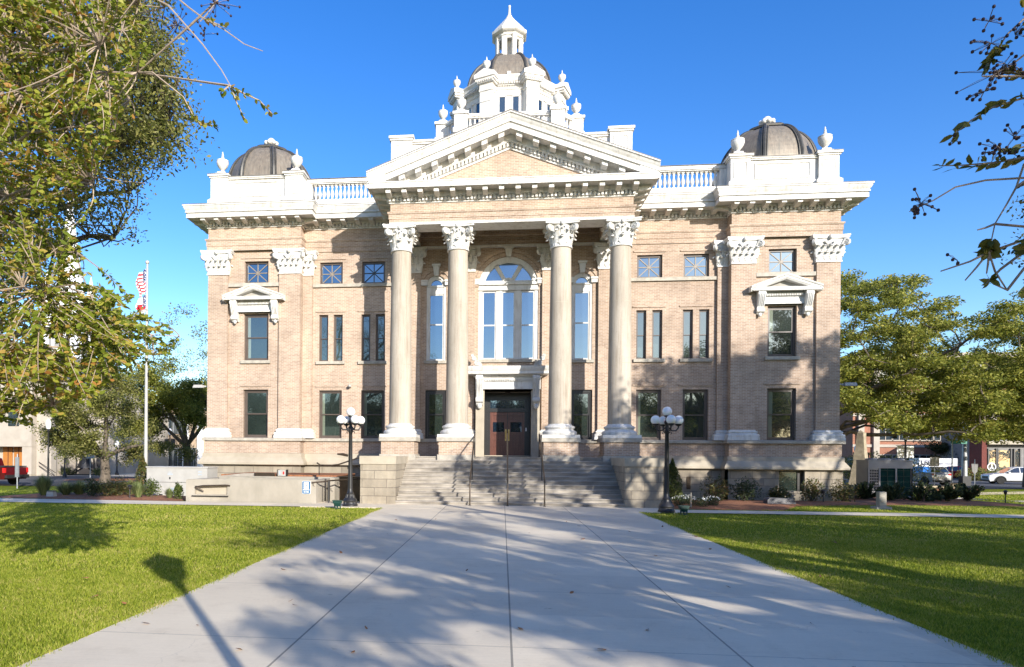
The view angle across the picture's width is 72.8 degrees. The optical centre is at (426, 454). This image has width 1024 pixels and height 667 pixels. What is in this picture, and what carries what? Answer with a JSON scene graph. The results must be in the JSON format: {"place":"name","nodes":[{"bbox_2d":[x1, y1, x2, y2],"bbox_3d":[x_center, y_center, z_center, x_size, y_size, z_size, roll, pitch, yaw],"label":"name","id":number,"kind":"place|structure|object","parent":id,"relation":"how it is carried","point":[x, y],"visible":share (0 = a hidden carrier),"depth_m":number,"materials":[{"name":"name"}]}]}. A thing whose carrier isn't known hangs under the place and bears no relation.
{"place":"outdoors","nodes":[
{"label":"outdoors","id":0,"kind":"place"},
{"bbox_2d":[30,472,57,494],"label":"ornamental grass","id":1,"kind":"object","parent":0,"point":[43,485],"depth_m":28.35,"materials":[{"name":"green plant"}]},
{"bbox_2d":[52,480,76,494],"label":"ornamental grass","id":2,"kind":"object","parent":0,"point":[65,489],"depth_m":28.67,"materials":[{"name":"green plant"}]},
{"bbox_2d":[0,476,136,485],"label":"street","id":3,"kind":"structure","parent":0,"point":[27,481],"depth_m":55.06,"materials":[{"name":"grey asphalt"}]},
{"bbox_2d":[0,458,28,484],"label":"pickup truck","id":4,"kind":"object","parent":3,"relation":"on","point":[7,472],"visible":0.9,"depth_m":46.57,"materials":[{"name":"red paint"}]},
{"bbox_2d":[46,419,51,479],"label":"street lamp","id":5,"kind":"object","parent":3,"relation":"on","point":[48,424],"visible":0.72,"depth_m":47.60,"materials":[{"name":"black metal"}]},
{"bbox_2d":[62,478,87,494],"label":"ornamental grass","id":6,"kind":"object","parent":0,"point":[78,490],"depth_m":29.01,"materials":[{"name":"green plant"}]},
{"bbox_2d":[56,473,139,476],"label":"pavement","id":7,"kind":"structure","parent":0,"point":[131,475],"depth_m":68.22,"materials":[{"name":"concrete"}]},
{"bbox_2d":[68,456,99,475],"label":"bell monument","id":8,"kind":"object","parent":7,"relation":"on","point":[83,463],"visible":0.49,"depth_m":67.70,"materials":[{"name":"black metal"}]},
{"bbox_2d":[130,482,146,496],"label":"ornamental grass","id":9,"kind":"object","parent":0,"point":[139,490],"depth_m":27.41,"materials":[{"name":"green plant"}]},
{"bbox_2d":[300,501,676,512],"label":"forecourt","id":10,"kind":"structure","parent":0,"point":[326,504],"depth_m":24.07,"materials":[{"name":"concrete"}]},
{"bbox_2d":[336,407,364,506],"bbox_3d":[-2.690,0.064,24.290,0.846,3.490,0.846,0,0,15],"label":"lamp post","id":11,"kind":"object","parent":10,"relation":"on","point":[350,499],"visible":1,"depth_m":24.21,"materials":[{"name":"black metal"}]},
{"bbox_2d":[469,433,475,505],"bbox_3d":[1.794,0.466,26.941,0.100,2.756,4.048,0,0,6],"label":"handrail","id":12,"kind":"object","parent":10,"relation":"on","point":[471,468],"visible":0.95,"depth_m":26.18,"materials":[{"name":"brown metal"}]},
{"bbox_2d":[538,434,545,506],"bbox_3d":[4.458,0.487,26.648,0.100,2.756,4.048,0,0,6],"label":"handrail","id":13,"kind":"object","parent":10,"relation":"on","point":[542,464],"visible":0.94,"depth_m":26.51,"materials":[{"name":"brown metal"}]},
{"bbox_2d":[651,407,683,512],"bbox_3d":[7.932,0.147,22.719,0.846,3.490,0.846,0,0,-45],"label":"lamp post","id":14,"kind":"object","parent":10,"relation":"on","point":[665,422],"visible":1,"depth_m":22.64,"materials":[{"name":"black metal"}]},
{"bbox_2d":[0,476,1023,666],"bbox_3d":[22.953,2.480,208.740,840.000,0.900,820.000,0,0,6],"label":"lawn","id":15,"kind":"structure","parent":0,"point":[9,487],"depth_m":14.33,"materials":[{"name":"green plant"}]},
{"bbox_2d":[0,201,167,475],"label":"church","id":16,"kind":"structure","parent":15,"relation":"on","point":[22,442],"depth_m":66.69,"materials":[{"name":"beige paint"}]},
{"bbox_2d":[3,447,12,465],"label":"door","id":17,"kind":"structure","parent":16,"relation":"in","point":[7,451],"depth_m":66.73,"materials":[{"name":"brown wood"}]},
{"bbox_2d":[0,492,185,500],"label":"mulch bed","id":18,"kind":"object","parent":15,"relation":"on","point":[73,495],"visible":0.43,"depth_m":27.47,"materials":[{"name":"brown soil"}]},
{"bbox_2d":[81,478,99,495],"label":"bed shrub","id":19,"kind":"object","parent":18,"relation":"on","point":[91,485],"visible":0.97,"depth_m":27.94,"materials":[{"name":"green plant"}]},
{"bbox_2d":[94,479,120,495],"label":"bed shrub","id":20,"kind":"object","parent":18,"relation":"on","point":[107,490],"visible":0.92,"depth_m":28.11,"materials":[{"name":"green plant"}]},
{"bbox_2d":[110,475,134,495],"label":"bed shrub","id":21,"kind":"object","parent":18,"relation":"on","point":[123,489],"visible":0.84,"depth_m":28.67,"materials":[{"name":"green plant"}]},
{"bbox_2d":[133,454,147,493],"bbox_3d":[-12.647,0.837,30.524,0.987,1.841,0.981,0,0,28],"label":"young magnolia","id":22,"kind":"object","parent":18,"relation":"on","point":[142,472],"visible":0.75,"depth_m":30.46,"materials":[{"name":"green plant"}]},
{"bbox_2d":[143,478,161,496],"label":"bed shrub","id":23,"kind":"object","parent":18,"relation":"on","point":[151,490],"visible":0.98,"depth_m":28.14,"materials":[{"name":"green plant"}]},
{"bbox_2d":[173,481,183,498],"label":"bed shrub","id":24,"kind":"object","parent":18,"relation":"on","point":[178,490],"visible":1,"depth_m":27.06,"materials":[{"name":"green plant"}]},
{"bbox_2d":[0,0,219,329],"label":"live oak","id":25,"kind":"object","parent":15,"relation":"on","point":[141,134],"visible":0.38,"depth_m":11.29,"materials":[{"name":"green plant"}]},
{"bbox_2d":[26,365,201,482],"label":"street tree","id":26,"kind":"object","parent":15,"relation":"on","point":[74,421],"visible":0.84,"depth_m":50.76,"materials":[{"name":"green plant"}]},
{"bbox_2d":[0,0,277,428],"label":"crape myrtle","id":27,"kind":"object","parent":15,"relation":"on","point":[35,22],"visible":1,"depth_m":6.54,"materials":[{"name":"green plant"}]},
{"bbox_2d":[144,260,148,464],"bbox_3d":[-14.160,-4.051,34.761,0.200,11.580,0.200,0,0,6],"label":"flagpole","id":28,"kind":"object","parent":15,"relation":"on","point":[146,413],"visible":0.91,"depth_m":34.70,"materials":[{"name":"silver metal"}]},
{"bbox_2d":[136,269,145,296],"bbox_3d":[-14.454,-8.689,34.754,0.540,1.450,0.252,0,0,-4],"label":"striped flag","id":29,"kind":"object","parent":28,"relation":"attached to","point":[141,282],"visible":1,"depth_m":34.74,"materials":[{"name":"fabric"}]},
{"bbox_2d":[136,295,145,313],"bbox_3d":[-14.463,-7.539,34.754,0.540,1.150,0.252,0,0,-4],"label":"state flag","id":30,"kind":"object","parent":28,"relation":"attached to","point":[141,302],"visible":0.84,"depth_m":34.73,"materials":[{"name":"white fabric"}]},
{"bbox_2d":[0,498,310,505],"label":"side walk","id":31,"kind":"structure","parent":15,"relation":"on","point":[141,502],"depth_m":25.27,"materials":[{"name":"concrete"}]},
{"bbox_2d":[111,302,207,465],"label":"dark oak","id":32,"kind":"object","parent":15,"relation":"on","point":[186,404],"visible":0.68,"depth_m":58.61,"materials":[{"name":"green plant"}]},
{"bbox_2d":[146,466,217,495],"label":"wall","id":33,"kind":"structure","parent":15,"relation":"on","point":[165,477],"depth_m":29.32,"materials":[{"name":"white concrete"}]},
{"bbox_2d":[168,409,206,465],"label":"tan shop building","id":34,"kind":"structure","parent":15,"relation":"on","point":[198,442],"depth_m":83.62,"materials":[{"name":"beige concrete"}]},
{"bbox_2d":[168,448,181,465],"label":"shop window","id":35,"kind":"structure","parent":34,"relation":"in","point":[173,458],"depth_m":83.76,"materials":[{"name":"glass"}]},
{"bbox_2d":[186,477,329,502],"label":"ramp wall","id":36,"kind":"structure","parent":15,"relation":"on","point":[255,489],"depth_m":25.80,"materials":[{"name":"concrete"}]},
{"bbox_2d":[219,472,359,500],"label":"planter wall","id":37,"kind":"structure","parent":15,"relation":"on","point":[337,492],"depth_m":27.65,"materials":[{"name":"concrete"}]},
{"bbox_2d":[222,473,276,475],"bbox_3d":[-7.366,0.792,28.561,2.320,0.140,0.530,0,0,6],"label":"wall cap","id":38,"kind":"object","parent":37,"relation":"on","point":[257,474],"visible":0.96,"depth_m":28.35,"materials":[{"name":"beige concrete"}]},
{"bbox_2d":[182,5,874,507],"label":"courthouse","id":39,"kind":"structure","parent":15,"relation":"on","point":[510,269],"depth_m":30.67,"materials":[{"name":"brick"}]},
{"bbox_2d":[244,390,267,437],"bbox_3d":[-8.044,-1.953,32.627,1.200,2.260,0.140,0,0,6],"label":"window","id":40,"kind":"structure","parent":39,"relation":"in","point":[255,401],"depth_m":32.62,"materials":[{"name":"green glass"}]},
{"bbox_2d":[245,314,268,359],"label":"window","id":41,"kind":"structure","parent":39,"relation":"in","point":[256,326],"depth_m":32.62,"materials":[{"name":"blue glass"}]},
{"bbox_2d":[246,262,268,282],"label":"window","id":42,"kind":"structure","parent":39,"relation":"in","point":[256,272],"depth_m":32.61,"materials":[{"name":"blue glass"}]},
{"bbox_2d":[319,315,327,360],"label":"window","id":43,"kind":"structure","parent":39,"relation":"in","point":[323,318],"depth_m":32.70,"materials":[{"name":"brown glass"}]},
{"bbox_2d":[319,391,341,437],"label":"window","id":44,"kind":"structure","parent":39,"relation":"in","point":[330,401],"depth_m":32.67,"materials":[{"name":"brown glass"}]},
{"bbox_2d":[320,263,342,283],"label":"window","id":45,"kind":"structure","parent":39,"relation":"in","point":[331,273],"depth_m":32.66,"materials":[{"name":"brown glass"}]},
{"bbox_2d":[334,315,342,360],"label":"window","id":46,"kind":"structure","parent":39,"relation":"in","point":[338,319],"depth_m":32.62,"materials":[{"name":"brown glass"}]},
{"bbox_2d":[361,315,369,360],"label":"window","id":47,"kind":"structure","parent":39,"relation":"in","point":[365,346],"depth_m":32.47,"materials":[{"name":"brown glass"}]},
{"bbox_2d":[361,390,383,437],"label":"window","id":48,"kind":"structure","parent":39,"relation":"in","point":[372,402],"depth_m":32.45,"materials":[{"name":"brown glass"}]},
{"bbox_2d":[362,262,384,282],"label":"window","id":49,"kind":"structure","parent":39,"relation":"in","point":[372,272],"depth_m":32.44,"materials":[{"name":"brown glass"}]},
{"bbox_2d":[376,315,384,360],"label":"window","id":50,"kind":"structure","parent":39,"relation":"in","point":[380,319],"depth_m":32.40,"materials":[{"name":"brown glass"}]},
{"bbox_2d":[425,390,445,438],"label":"window","id":51,"kind":"structure","parent":39,"relation":"in","point":[435,400],"depth_m":32.10,"materials":[{"name":"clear glass"}]},
{"bbox_2d":[426,276,445,360],"bbox_3d":[0.459,-6.360,32.058,0.912,3.946,0.200,0,0,6],"label":"side window","id":52,"kind":"structure","parent":39,"relation":"in","point":[436,288],"depth_m":32.05,"materials":[{"name":"blue glass"}]},
{"bbox_2d":[490,412,506,454],"bbox_3d":[3.374,-0.979,32.300,0.785,2.050,0.152,0,0,6],"label":"door","id":53,"kind":"structure","parent":39,"relation":"in","point":[498,420],"depth_m":32.33,"materials":[{"name":"brown wood"}]},
{"bbox_2d":[478,257,538,358],"bbox_3d":[3.759,-6.753,31.660,2.740,4.705,0.290,0,0,6],"label":"arched window","id":54,"kind":"structure","parent":39,"relation":"in","point":[508,286],"depth_m":31.67,"materials":[{"name":"glass"}]},
{"bbox_2d":[508,412,524,455],"bbox_3d":[4.184,-0.972,32.211,0.785,2.050,0.152,0,0,6],"label":"door","id":55,"kind":"structure","parent":39,"relation":"in","point":[516,420],"depth_m":32.24,"materials":[{"name":"brown wood"}]},
{"bbox_2d":[571,390,591,439],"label":"window","id":56,"kind":"structure","parent":39,"relation":"in","point":[581,400],"depth_m":31.37,"materials":[{"name":"clear glass"}]},
{"bbox_2d":[571,273,591,358],"bbox_3d":[7.059,-6.308,31.331,0.912,3.946,0.200,0,0,6],"label":"side window","id":57,"kind":"structure","parent":39,"relation":"in","point":[581,326],"depth_m":31.32,"materials":[{"name":"glass"}]},
{"bbox_2d":[636,311,645,358],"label":"window","id":58,"kind":"structure","parent":39,"relation":"in","point":[640,315],"depth_m":31.10,"materials":[{"name":"brown glass"}]},
{"bbox_2d":[636,390,660,439],"bbox_3d":[9.991,-1.812,31.085,1.100,2.260,0.140,0,0,6],"label":"window","id":59,"kind":"structure","parent":39,"relation":"in","point":[648,402],"depth_m":31.07,"materials":[{"name":"brown glass"}]},
{"bbox_2d":[637,255,661,277],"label":"window","id":60,"kind":"structure","parent":39,"relation":"in","point":[647,266],"depth_m":31.05,"materials":[{"name":"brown glass"}]},
{"bbox_2d":[652,310,661,358],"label":"window","id":61,"kind":"structure","parent":39,"relation":"in","point":[656,315],"depth_m":31.02,"materials":[{"name":"brown glass"}]},
{"bbox_2d":[682,310,691,358],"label":"window","id":62,"kind":"structure","parent":39,"relation":"in","point":[687,314],"depth_m":30.88,"materials":[{"name":"blue glass"}]},
{"bbox_2d":[682,390,706,439],"bbox_3d":[12.003,-1.796,30.864,1.100,2.260,0.140,0,0,6],"label":"window","id":63,"kind":"structure","parent":39,"relation":"in","point":[694,425],"depth_m":30.85,"materials":[{"name":"black glass"}]},
{"bbox_2d":[684,254,708,276],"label":"window","id":64,"kind":"structure","parent":39,"relation":"in","point":[694,265],"depth_m":30.84,"materials":[{"name":"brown glass"}]},
{"bbox_2d":[699,310,708,357],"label":"window","id":65,"kind":"structure","parent":39,"relation":"in","point":[703,314],"depth_m":30.81,"materials":[{"name":"blue glass"}]},
{"bbox_2d":[767,388,794,439],"bbox_3d":[15.413,-1.769,30.046,1.200,2.260,0.140,0,0,6],"label":"window","id":66,"kind":"structure","parent":39,"relation":"in","point":[780,402],"depth_m":30.03,"materials":[{"name":"glass"}]},
{"bbox_2d":[767,306,794,355],"bbox_3d":[15.442,-5.369,30.046,1.200,2.200,0.140,0,0,6],"label":"window","id":67,"kind":"structure","parent":39,"relation":"in","point":[781,320],"depth_m":30.03,"materials":[{"name":"glass"}]},
{"bbox_2d":[769,249,794,271],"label":"window","id":68,"kind":"structure","parent":39,"relation":"in","point":[779,260],"depth_m":30.02,"materials":[{"name":"blue glass"}]},
{"bbox_2d":[779,471,802,490],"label":"window","id":69,"kind":"structure","parent":39,"relation":"in","point":[791,480],"depth_m":29.79,"materials":[{"name":"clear glass"}]},
{"bbox_2d":[663,458,684,499],"bbox_3d":[10.256,1.029,28.591,1.194,1.820,1.129,0,0,-36],"label":"holly bush","id":70,"kind":"object","parent":15,"relation":"on","point":[674,476],"visible":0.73,"depth_m":28.51,"materials":[{"name":"green plant"}]},
{"bbox_2d":[670,499,875,510],"bbox_3d":[13.690,1.917,26.711,9.800,0.058,5.900,0,0,6],"label":"mulch bed by steps","id":71,"kind":"object","parent":15,"relation":"on","point":[741,505],"visible":0.5,"depth_m":26.14,"materials":[{"name":"brown soil"}]},
{"bbox_2d":[689,497,709,506],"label":"flower clump","id":72,"kind":"object","parent":71,"relation":"on","point":[701,503],"visible":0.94,"depth_m":24.86,"materials":[{"name":"green plant"}]},
{"bbox_2d":[699,474,729,500],"bbox_3d":[11.981,1.366,28.400,1.357,1.179,1.170,0,0,6],"label":"foundation shrub","id":73,"kind":"object","parent":71,"relation":"on","point":[722,486],"visible":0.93,"depth_m":28.36,"materials":[{"name":"green plant"}]},
{"bbox_2d":[729,476,762,500],"bbox_3d":[13.262,1.402,28.454,1.403,1.126,1.321,0,0,6],"label":"foundation shrub","id":74,"kind":"object","parent":71,"relation":"on","point":[743,490],"visible":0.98,"depth_m":28.40,"materials":[{"name":"green plant"}]},
{"bbox_2d":[766,485,791,497],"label":"foundation shrub","id":75,"kind":"object","parent":71,"relation":"on","point":[779,493],"visible":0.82,"depth_m":28.42,"materials":[{"name":"green plant"}]},
{"bbox_2d":[763,497,795,503],"bbox_3d":[13.747,1.808,26.772,1.060,0.300,0.446,0,0,6],"label":"stone marker","id":76,"kind":"object","parent":71,"relation":"on","point":[769,500],"visible":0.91,"depth_m":26.57,"materials":[{"name":"stone"}]},
{"bbox_2d":[799,478,828,500],"bbox_3d":[15.943,1.433,28.466,1.061,1.104,1.142,0,0,6],"label":"foundation shrub","id":77,"kind":"object","parent":71,"relation":"on","point":[807,491],"visible":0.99,"depth_m":28.31,"materials":[{"name":"green plant"}]},
{"bbox_2d":[827,479,859,501],"bbox_3d":[17.292,1.477,28.574,1.174,1.038,1.265,0,0,23],"label":"foundation shrub","id":78,"kind":"object","parent":71,"relation":"on","point":[839,491],"visible":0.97,"depth_m":28.35,"materials":[{"name":"green plant"}]},
{"bbox_2d":[675,510,1023,517],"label":"side walk","id":79,"kind":"structure","parent":15,"relation":"on","point":[859,513],"depth_m":22.61,"materials":[{"name":"concrete"}]},
{"bbox_2d":[845,430,867,488],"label":"stone obelisk","id":80,"kind":"object","parent":15,"relation":"on","point":[860,452],"visible":0.53,"depth_m":44.08,"materials":[{"name":"beige stone"}]},
{"bbox_2d":[870,492,891,509],"bbox_3d":[16.581,1.685,25.085,0.540,0.690,0.480,0,0,6],"label":"concrete post","id":81,"kind":"object","parent":15,"relation":"on","point":[881,500],"visible":0.82,"depth_m":24.97,"materials":[{"name":"concrete"}]},
{"bbox_2d":[856,458,912,496],"bbox_3d":[21.590,1.090,32.482,1.970,1.860,1.140,0,0,6],"label":"condenser unit","id":82,"kind":"object","parent":15,"relation":"on","point":[880,472],"visible":0.71,"depth_m":31.98,"materials":[{"name":"metal"}]},
{"bbox_2d":[843,451,944,483],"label":"street hedge","id":83,"kind":"object","parent":15,"relation":"on","point":[848,474],"visible":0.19,"depth_m":57.61,"materials":[{"name":"green plant"}]},
{"bbox_2d":[840,269,1023,443],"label":"live oak","id":84,"kind":"object","parent":15,"relation":"on","point":[940,400],"visible":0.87,"depth_m":45.35,"materials":[{"name":"green plant"}]},
{"bbox_2d":[840,352,1023,478],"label":"brick office building","id":85,"kind":"structure","parent":15,"relation":"on","point":[884,445],"depth_m":89.88,"materials":[{"name":"red brick"}]},
{"bbox_2d":[843,495,1023,506],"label":"mulch bed","id":86,"kind":"object","parent":15,"relation":"on","point":[953,502],"visible":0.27,"depth_m":28.37,"materials":[{"name":"brown soil"}]},
{"bbox_2d":[853,481,882,498],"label":"spiky shrub","id":87,"kind":"object","parent":86,"relation":"on","point":[865,492],"visible":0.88,"depth_m":30.09,"materials":[{"name":"green plant"}]},
{"bbox_2d":[873,480,913,500],"bbox_3d":[19.946,1.544,29.505,1.411,0.950,1.262,0,0,6],"label":"spiky shrub","id":88,"kind":"object","parent":86,"relation":"on","point":[893,493],"visible":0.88,"depth_m":29.23,"materials":[{"name":"green plant"}]},
{"bbox_2d":[903,481,944,501],"bbox_3d":[21.097,1.566,29.323,1.493,0.926,1.216,0,0,6],"label":"spiky shrub","id":89,"kind":"object","parent":86,"relation":"on","point":[919,492],"visible":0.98,"depth_m":29.07,"materials":[{"name":"green plant"}]},
{"bbox_2d":[928,482,964,500],"bbox_3d":[22.344,1.589,29.450,1.440,0.901,1.332,0,0,6],"label":"spiky shrub","id":90,"kind":"object","parent":86,"relation":"on","point":[948,492],"visible":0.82,"depth_m":29.25,"materials":[{"name":"green plant"}]},
{"bbox_2d":[953,482,984,500],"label":"spiky shrub","id":91,"kind":"object","parent":86,"relation":"on","point":[971,493],"visible":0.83,"depth_m":29.57,"materials":[{"name":"green plant"}]},
{"bbox_2d":[921,439,950,457],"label":"distant tree","id":92,"kind":"object","parent":15,"relation":"on","point":[941,447],"visible":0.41,"depth_m":85.30,"materials":[{"name":"green plant"}]},
{"bbox_2d":[886,276,1023,487],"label":"live oak","id":93,"kind":"object","parent":15,"relation":"on","point":[1017,418],"visible":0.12,"depth_m":53.34,"materials":[{"name":"green plant"}]},
{"bbox_2d":[909,0,1023,297],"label":"crape myrtle","id":94,"kind":"object","parent":15,"relation":"on","point":[990,250],"visible":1,"depth_m":4.33,"materials":[{"name":"green plant"}]},
{"bbox_2d":[955,466,1001,480],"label":"hedge","id":95,"kind":"object","parent":15,"relation":"on","point":[978,474],"visible":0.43,"depth_m":73.62,"materials":[{"name":"green plant"}]},
{"bbox_2d":[941,433,1023,480],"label":"storefront","id":96,"kind":"object","parent":15,"relation":"on","point":[998,456],"visible":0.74,"depth_m":77.89,"materials":[{"name":"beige brick"}]},
{"bbox_2d":[987,448,996,472],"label":"shop window","id":97,"kind":"structure","parent":96,"relation":"in","point":[991,454],"depth_m":77.94,"materials":[{"name":"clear glass"}]},
{"bbox_2d":[997,448,1011,470],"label":"shop window","id":98,"kind":"structure","parent":96,"relation":"in","point":[1004,457],"depth_m":77.81,"materials":[{"name":"clear glass"}]},
{"bbox_2d":[1013,449,1020,466],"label":"shop window","id":99,"kind":"structure","parent":96,"relation":"in","point":[1016,453],"depth_m":77.65,"materials":[{"name":"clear glass"}]},
{"bbox_2d":[984,292,1023,444],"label":"live oak","id":100,"kind":"object","parent":15,"relation":"on","point":[1014,373],"visible":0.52,"depth_m":45.95,"materials":[{"name":"green plant"}]},
{"bbox_2d":[1000,195,1023,267],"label":"hanging oak","id":101,"kind":"object","parent":15,"relation":"on","point":[1013,250],"visible":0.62,"depth_m":8.33,"materials":[{"name":"green plant"}]},
{"bbox_2d":[0,0,1023,401],"label":"sky","id":102,"kind":"structure","parent":0,"point":[341,78],"materials":[{"name":"blue"}]},
{"bbox_2d":[17,508,1012,666],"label":"front path","id":103,"kind":"structure","parent":0,"point":[406,588],"depth_m":8.12,"materials":[{"name":"concrete"}]},
{"bbox_2d":[843,479,1023,488],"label":"street","id":104,"kind":"structure","parent":0,"point":[1005,485],"depth_m":61.34,"materials":[{"name":"grey asphalt"}]},
{"bbox_2d":[896,436,914,459],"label":"street lamp","id":105,"kind":"object","parent":104,"relation":"on","point":[901,454],"visible":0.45,"depth_m":54.17,"materials":[{"name":"glass"}]},
{"bbox_2d":[890,426,970,485],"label":"signal pole","id":106,"kind":"object","parent":104,"relation":"on","point":[964,477],"visible":0.38,"depth_m":59.10,"materials":[{"name":"metal"}]},
{"bbox_2d":[913,466,950,484],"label":"compact suv","id":107,"kind":"object","parent":104,"relation":"on","point":[942,478],"visible":0.56,"depth_m":59.94,"materials":[{"name":"silver metal"}]},
{"bbox_2d":[909,458,957,466],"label":"box truck","id":108,"kind":"object","parent":104,"relation":"on","point":[944,462],"visible":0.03,"depth_m":79.01,"materials":[{"name":"white paint"}]},
{"bbox_2d":[951,440,966,482],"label":"street name sign","id":109,"kind":"object","parent":104,"relation":"on","point":[954,442],"visible":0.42,"depth_m":55.63,"materials":[{"name":"metal"}]},
{"bbox_2d":[981,467,1023,483],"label":"parked suv","id":110,"kind":"object","parent":104,"relation":"on","point":[1010,474],"visible":1,"depth_m":63.19,"materials":[{"name":"white paint"}]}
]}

